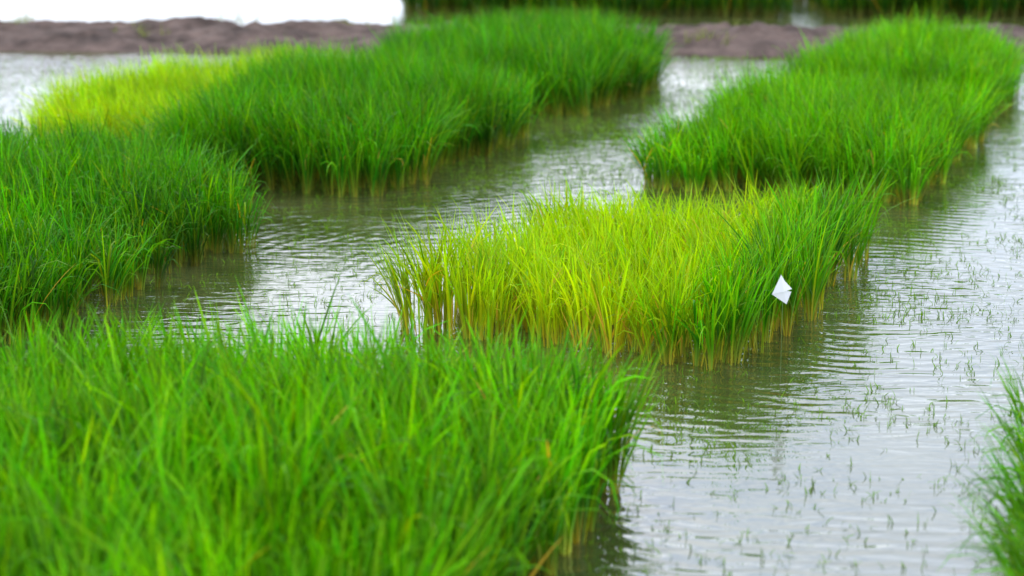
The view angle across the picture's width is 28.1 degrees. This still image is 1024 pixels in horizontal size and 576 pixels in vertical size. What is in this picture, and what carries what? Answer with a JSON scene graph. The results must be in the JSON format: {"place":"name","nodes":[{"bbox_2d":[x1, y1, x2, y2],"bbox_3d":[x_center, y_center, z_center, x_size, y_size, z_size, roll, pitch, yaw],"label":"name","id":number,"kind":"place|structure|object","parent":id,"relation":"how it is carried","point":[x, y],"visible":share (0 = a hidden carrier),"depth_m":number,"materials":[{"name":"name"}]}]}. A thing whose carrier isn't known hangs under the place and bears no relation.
{"place":"outdoors","nodes":[
{"label":"outdoors","id":0,"kind":"place"},
{"bbox_2d":[0,0,1023,575],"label":"paddy water","id":1,"kind":"structure","parent":0,"point":[914,378],"depth_m":8.72,"materials":[{"name":"grey liquid"}]},
{"bbox_2d":[0,181,196,343],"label":"rice plot","id":2,"kind":"object","parent":1,"relation":"on","point":[52,269],"visible":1,"depth_m":9.10,"materials":[{"name":"green plant"}]},
{"bbox_2d":[0,101,277,273],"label":"rice plot","id":3,"kind":"object","parent":1,"relation":"on","point":[113,173],"visible":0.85,"depth_m":10.43,"materials":[{"name":"green plant"}]},
{"bbox_2d":[8,36,368,152],"bbox_3d":[-2.449,-1.566,15.539,1.994,0.553,4.996,3,12,12],"label":"rice plot","id":4,"kind":"object","parent":1,"relation":"on","point":[119,96],"visible":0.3,"depth_m":14.68,"materials":[{"name":"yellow plant"}]},
{"bbox_2d":[102,28,559,196],"bbox_3d":[-1.107,-1.333,13.849,2.633,0.806,4.259,3,13,15],"label":"rice plot","id":5,"kind":"object","parent":1,"relation":"on","point":[328,120],"visible":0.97,"depth_m":12.74,"materials":[{"name":"green plant"}]},
{"bbox_2d":[0,274,676,575],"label":"rice plot","id":6,"kind":"object","parent":1,"relation":"on","point":[142,457],"visible":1,"depth_m":5.50,"materials":[{"name":"green plant"}]},
{"bbox_2d":[400,0,608,13],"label":"rice plot","id":7,"kind":"object","parent":1,"relation":"on","point":[412,5],"visible":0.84,"depth_m":25.30,"materials":[{"name":"green plant"}]},
{"bbox_2d":[0,54,1023,575],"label":"rice sprouts","id":8,"kind":"object","parent":1,"relation":"on","point":[596,136],"visible":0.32,"depth_m":10.81,"materials":[{"name":"green plant"}]},
{"bbox_2d":[355,0,681,116],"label":"rice plot","id":9,"kind":"object","parent":1,"relation":"on","point":[592,59],"visible":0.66,"depth_m":16.60,"materials":[{"name":"green plant"}]},
{"bbox_2d":[360,149,914,370],"bbox_3d":[0.656,-0.253,9.344,2.023,0.588,2.965,5,13,20],"label":"rice plot","id":10,"kind":"object","parent":1,"relation":"on","point":[639,267],"visible":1,"depth_m":8.67,"materials":[{"name":"green plant"}]},
{"bbox_2d":[601,0,794,16],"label":"rice plot","id":11,"kind":"object","parent":1,"relation":"on","point":[723,7],"visible":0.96,"depth_m":24.93,"materials":[{"name":"green plant"}]},
{"bbox_2d":[772,275,791,374],"bbox_3d":[1.036,0.157,7.892,0.077,0.426,0.025,0,12,0],"label":"paper marker flag","id":12,"kind":"object","parent":1,"relation":"in","point":[781,292],"visible":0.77,"depth_m":7.86,"materials":[{"name":"white paper"}]},
{"bbox_2d":[615,52,1019,205],"bbox_3d":[2.040,-1.154,13.323,2.175,0.679,3.687,5,13,21],"label":"rice plot","id":13,"kind":"object","parent":1,"relation":"on","point":[773,128],"visible":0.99,"depth_m":12.35,"materials":[{"name":"green plant"}]},
{"bbox_2d":[764,3,1023,114],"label":"rice plot","id":14,"kind":"object","parent":1,"relation":"on","point":[961,54],"visible":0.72,"depth_m":16.38,"materials":[{"name":"green plant"}]},
{"bbox_2d":[804,0,1023,16],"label":"rice plot","id":15,"kind":"object","parent":1,"relation":"on","point":[968,8],"visible":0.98,"depth_m":24.90,"materials":[{"name":"green plant"}]},
{"bbox_2d":[939,335,1023,575],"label":"rice plot","id":16,"kind":"object","parent":1,"relation":"on","point":[1013,552],"visible":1,"depth_m":5.70,"materials":[{"name":"green plant"}]},
{"bbox_2d":[0,16,1023,59],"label":"earth bank","id":17,"kind":"structure","parent":0,"point":[755,39],"depth_m":20.80,"materials":[{"name":"brown soil"}]},
{"bbox_2d":[0,7,1021,45],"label":"bank weeds","id":18,"kind":"object","parent":17,"relation":"on","point":[162,33],"visible":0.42,"depth_m":21.57,"materials":[{"name":"green plant"}]}
]}

